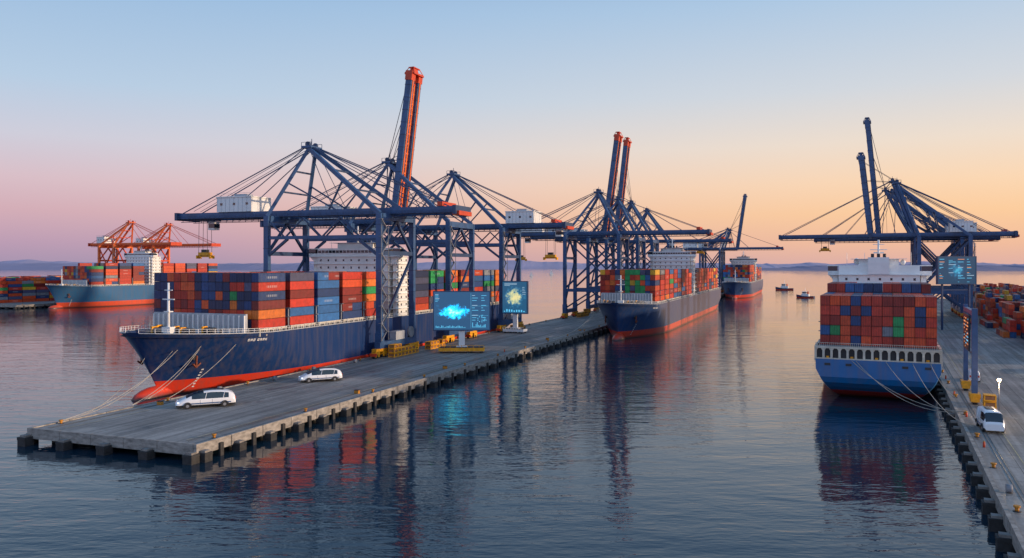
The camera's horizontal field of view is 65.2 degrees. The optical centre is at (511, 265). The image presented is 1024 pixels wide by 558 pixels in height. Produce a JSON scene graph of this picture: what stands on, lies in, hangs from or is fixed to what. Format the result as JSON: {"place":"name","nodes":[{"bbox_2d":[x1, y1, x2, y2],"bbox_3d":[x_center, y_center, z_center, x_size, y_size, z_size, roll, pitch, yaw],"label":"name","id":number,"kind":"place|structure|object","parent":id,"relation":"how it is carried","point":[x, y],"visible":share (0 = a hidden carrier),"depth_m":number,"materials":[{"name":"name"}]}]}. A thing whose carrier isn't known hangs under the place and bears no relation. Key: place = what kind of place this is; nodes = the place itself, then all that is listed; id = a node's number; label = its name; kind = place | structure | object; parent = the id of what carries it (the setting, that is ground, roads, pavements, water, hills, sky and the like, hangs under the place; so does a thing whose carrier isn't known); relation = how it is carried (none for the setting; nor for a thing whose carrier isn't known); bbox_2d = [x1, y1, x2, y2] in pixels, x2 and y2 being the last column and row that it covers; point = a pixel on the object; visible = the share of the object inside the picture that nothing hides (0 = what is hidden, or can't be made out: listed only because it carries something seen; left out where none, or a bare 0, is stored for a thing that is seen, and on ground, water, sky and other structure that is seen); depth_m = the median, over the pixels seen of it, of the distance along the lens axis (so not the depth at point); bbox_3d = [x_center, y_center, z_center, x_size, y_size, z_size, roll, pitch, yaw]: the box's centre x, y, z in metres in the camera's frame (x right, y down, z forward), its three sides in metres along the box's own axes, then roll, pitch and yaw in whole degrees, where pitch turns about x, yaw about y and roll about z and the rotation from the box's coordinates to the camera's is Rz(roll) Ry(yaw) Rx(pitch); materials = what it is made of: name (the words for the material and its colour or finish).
{"place":"outdoors","nodes":[
{"label":"outdoors","id":0,"kind":"place"},
{"bbox_2d":[0,263,432,269],"bbox_3d":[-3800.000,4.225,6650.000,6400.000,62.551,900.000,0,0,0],"label":"hills","id":1,"kind":"structure","parent":0,"point":[59,266],"depth_m":6402.41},
{"bbox_2d":[0,268,1023,557],"bbox_3d":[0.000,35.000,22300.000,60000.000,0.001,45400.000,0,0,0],"label":"water","id":2,"kind":"structure","parent":0,"point":[732,428],"depth_m":141.19,"materials":[{"name":"blue liquid"}]},
{"bbox_2d":[0,301,56,308],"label":"container dock","id":3,"kind":"object","parent":2,"relation":"in","point":[28,305],"visible":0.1,"depth_m":655.34,"materials":[{"name":"concrete"}]},
{"bbox_2d":[0,275,63,302],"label":"container stack","id":4,"kind":"object","parent":3,"relation":"on","point":[13,289],"visible":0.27,"depth_m":699.52,"materials":[{"name":"paint"}]},
{"bbox_2d":[88,220,181,262],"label":"ship to shore gantry crane","id":5,"kind":"object","parent":3,"relation":"on","point":[107,241],"visible":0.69,"depth_m":734.72,"materials":[{"name":"orange paint"}]},
{"bbox_2d":[133,221,220,262],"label":"ship to shore gantry crane","id":6,"kind":"object","parent":3,"relation":"on","point":[149,240],"visible":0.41,"depth_m":776.20,"materials":[{"name":"orange paint"}]},
{"bbox_2d":[45,245,216,308],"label":"container ship","id":7,"kind":"object","parent":2,"relation":"on","point":[130,281],"visible":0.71,"depth_m":685.33,"materials":[{"name":"paint"}]},
{"bbox_2d":[17,309,608,464],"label":"concrete pier","id":8,"kind":"structure","parent":2,"relation":"in","point":[266,409],"depth_m":186.43,"materials":[{"name":"concrete"}]},
{"bbox_2d":[63,344,235,420],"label":"mooring ropes","id":9,"kind":"object","parent":8,"relation":"on","point":[139,384],"visible":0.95,"depth_m":191.44,"materials":[{"name":"beige fabric"}]},
{"bbox_2d":[175,388,235,408],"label":"autonomous shuttle van","id":10,"kind":"object","parent":8,"relation":"on","point":[215,396],"visible":1,"depth_m":179.89,"materials":[{"name":"white paint"}]},
{"bbox_2d":[298,367,341,382],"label":"autonomous shuttle van","id":11,"kind":"object","parent":8,"relation":"on","point":[326,373],"visible":1,"depth_m":219.47,"materials":[{"name":"white paint"}]},
{"bbox_2d":[174,139,471,358],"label":"ship to shore gantry crane","id":12,"kind":"object","parent":8,"relation":"on","point":[240,207],"visible":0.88,"depth_m":295.44,"materials":[{"name":"blue paint"}]},
{"bbox_2d":[260,66,476,343],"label":"ship to shore gantry crane","id":13,"kind":"object","parent":8,"relation":"on","point":[401,167],"visible":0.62,"depth_m":348.49,"materials":[{"name":"blue paint"}]},
{"bbox_2d":[156,322,605,404],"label":"bollards","id":14,"kind":"object","parent":8,"relation":"on","point":[161,402],"visible":0.84,"depth_m":203.34,"materials":[{"name":"metal"}]},
{"bbox_2d":[388,343,418,357],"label":"lashing gear cages","id":15,"kind":"object","parent":8,"relation":"on","point":[397,350],"visible":1,"depth_m":281.34,"materials":[{"name":"yellow paint"}]},
{"bbox_2d":[425,339,444,349],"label":"lashing gear cages","id":16,"kind":"object","parent":8,"relation":"on","point":[432,344],"visible":0.94,"depth_m":306.63,"materials":[{"name":"yellow paint"}]},
{"bbox_2d":[344,168,573,331],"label":"ship to shore gantry crane","id":17,"kind":"object","parent":8,"relation":"on","point":[517,220],"visible":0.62,"depth_m":395.13,"materials":[{"name":"blue paint"}]},
{"bbox_2d":[433,291,489,352],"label":"digital billboard","id":18,"kind":"object","parent":8,"relation":"on","point":[461,312],"visible":1,"depth_m":292.50,"materials":[{"name":"blue"}]},
{"bbox_2d":[502,281,528,333],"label":"digital billboard","id":19,"kind":"object","parent":8,"relation":"on","point":[515,298],"visible":1,"depth_m":377.40,"materials":[{"name":"blue"}]},
{"bbox_2d":[510,323,524,327],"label":"lashing gear cages","id":20,"kind":"object","parent":8,"relation":"on","point":[521,325],"visible":0.3,"depth_m":396.78,"materials":[{"name":"yellow paint"}]},
{"bbox_2d":[577,309,588,316],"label":"lashing gear cages","id":21,"kind":"object","parent":8,"relation":"on","point":[584,312],"visible":1,"depth_m":497.54,"materials":[{"name":"yellow paint"}]},
{"bbox_2d":[530,131,645,312],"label":"ship to shore gantry crane","id":22,"kind":"object","parent":8,"relation":"on","point":[612,183],"visible":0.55,"depth_m":532.09,"materials":[{"name":"blue paint"}]},
{"bbox_2d":[556,137,658,269],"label":"ship to shore gantry crane","id":23,"kind":"object","parent":8,"relation":"on","point":[653,244],"visible":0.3,"depth_m":580.21,"materials":[{"name":"blue paint"}]},
{"bbox_2d":[504,187,712,318],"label":"ship to shore gantry crane","id":24,"kind":"object","parent":8,"relation":"on","point":[623,234],"visible":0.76,"depth_m":480.82,"materials":[{"name":"blue paint"}]},
{"bbox_2d":[580,208,732,268],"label":"ship to shore gantry crane","id":25,"kind":"object","parent":8,"relation":"on","point":[705,242],"visible":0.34,"depth_m":635.28,"materials":[{"name":"blue paint"}]},
{"bbox_2d":[119,226,509,400],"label":"container ship","id":26,"kind":"object","parent":2,"relation":"on","point":[269,324],"visible":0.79,"depth_m":235.96,"materials":[{"name":"blue paint"}]},
{"bbox_2d":[597,238,720,340],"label":"container ship","id":27,"kind":"object","parent":2,"relation":"on","point":[672,288],"visible":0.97,"depth_m":407.31,"materials":[{"name":"paint"}]},
{"bbox_2d":[556,309,598,337],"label":"mooring ropes","id":28,"kind":"object","parent":27,"relation":"attached to","point":[590,318],"visible":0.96,"depth_m":377.22,"materials":[{"name":"beige fabric"}]},
{"bbox_2d":[722,251,762,298],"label":"container ship","id":29,"kind":"object","parent":2,"relation":"on","point":[742,276],"visible":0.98,"depth_m":857.87},
{"bbox_2d":[775,280,793,289],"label":"tugboat","id":30,"kind":"object","parent":2,"relation":"on","point":[784,286],"visible":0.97,"depth_m":1129.89,"materials":[{"name":"blue paint"}]},
{"bbox_2d":[796,291,814,297],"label":"tugboat","id":31,"kind":"object","parent":2,"relation":"on","point":[804,294],"visible":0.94,"depth_m":856.87,"materials":[{"name":"blue paint"}]},
{"bbox_2d":[814,240,942,399],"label":"container ship","id":32,"kind":"object","parent":2,"relation":"on","point":[878,313],"visible":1,"depth_m":207.80,"materials":[{"name":"blue paint"}]},
{"bbox_2d":[0,259,1023,267],"bbox_3d":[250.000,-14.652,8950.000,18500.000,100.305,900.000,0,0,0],"label":"hills","id":33,"kind":"structure","parent":0,"point":[495,264],"depth_m":8785.73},
{"bbox_2d":[0,0,1023,263],"label":"sky","id":34,"kind":"structure","parent":0,"point":[113,113],"materials":[{"name":"blue"}]},
{"bbox_2d":[761,264,1023,270],"bbox_3d":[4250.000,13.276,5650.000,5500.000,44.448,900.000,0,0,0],"label":"hills","id":35,"kind":"structure","parent":0,"point":[979,268],"depth_m":5406.63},
{"bbox_2d":[934,298,1023,557],"bbox_3d":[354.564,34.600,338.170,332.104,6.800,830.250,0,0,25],"label":"concrete quay","id":36,"kind":"structure","parent":0,"point":[995,467],"depth_m":165.89,"materials":[{"name":"concrete"}]},
{"bbox_2d":[779,176,1019,318],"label":"ship to shore gantry crane","id":37,"kind":"object","parent":36,"relation":"on","point":[833,237],"visible":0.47,"depth_m":506.98,"materials":[{"name":"blue paint"}]},
{"bbox_2d":[814,188,993,312],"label":"ship to shore gantry crane","id":38,"kind":"object","parent":36,"relation":"on","point":[901,212],"visible":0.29,"depth_m":555.63,"materials":[{"name":"blue paint"}]},
{"bbox_2d":[852,361,972,426],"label":"mooring ropes","id":39,"kind":"object","parent":36,"relation":"on","point":[916,395],"visible":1,"depth_m":188.06,"materials":[{"name":"beige fabric"}]},
{"bbox_2d":[863,117,1000,316],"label":"ship to shore gantry crane","id":40,"kind":"object","parent":36,"relation":"on","point":[867,123],"visible":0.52,"depth_m":523.94,"materials":[{"name":"blue paint"}]},
{"bbox_2d":[856,152,1017,308],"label":"ship to shore gantry crane","id":41,"kind":"object","parent":36,"relation":"on","point":[959,228],"visible":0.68,"depth_m":450.39,"materials":[{"name":"blue paint"}]},
{"bbox_2d":[936,256,976,329],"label":"digital billboard","id":42,"kind":"object","parent":36,"relation":"on","point":[956,269],"visible":0.97,"depth_m":395.62,"materials":[{"name":"blue"}]},
{"bbox_2d":[960,304,980,404],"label":"crane leg","id":43,"kind":"object","parent":36,"relation":"on","point":[974,394],"visible":1,"depth_m":185.10,"materials":[{"name":"blue paint"}]},
{"bbox_2d":[968,369,980,381],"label":"delivery van","id":44,"kind":"object","parent":36,"relation":"on","point":[969,375],"visible":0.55,"depth_m":219.24,"materials":[{"name":"white paint"}]},
{"bbox_2d":[945,375,1012,492],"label":"bollards","id":45,"kind":"object","parent":36,"relation":"on","point":[1008,488],"visible":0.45,"depth_m":112.30,"materials":[{"name":"metal"}]},
{"bbox_2d":[949,283,1023,338],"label":"container stack","id":46,"kind":"object","parent":36,"relation":"on","point":[1000,301],"visible":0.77,"depth_m":455.01,"materials":[{"name":"paint"}]},
{"bbox_2d":[983,393,996,408],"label":"lashing gear cages","id":47,"kind":"object","parent":36,"relation":"on","point":[990,400],"visible":0.91,"depth_m":179.06,"materials":[{"name":"yellow paint"}]},
{"bbox_2d":[975,406,1005,432],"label":"delivery van","id":48,"kind":"object","parent":36,"relation":"on","point":[989,418],"visible":1,"depth_m":152.89,"materials":[{"name":"white paint"}]},
{"bbox_2d":[979,314,1016,337],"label":"container stack","id":49,"kind":"object","parent":36,"relation":"on","point":[1008,329],"visible":1,"depth_m":363.21,"materials":[{"name":"paint"}]},
{"bbox_2d":[997,377,1001,411],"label":"street lamp","id":50,"kind":"object","parent":36,"relation":"on","point":[998,379],"visible":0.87,"depth_m":167.89,"materials":[{"name":"grey metal"}]},
{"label":"berthing pier","id":51,"kind":"object","parent":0,"visible":0},
{"bbox_2d":[685,194,747,291],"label":"ship to shore gantry crane","id":52,"kind":"object","parent":51,"relation":"on","point":[743,203],"visible":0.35,"depth_m":944.17,"materials":[{"name":"blue paint"}]},
{"bbox_2d":[678,228,783,292],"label":"ship to shore gantry crane","id":53,"kind":"object","parent":51,"relation":"on","point":[694,247],"visible":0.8,"depth_m":919.31,"materials":[{"name":"blue paint"}]}
]}

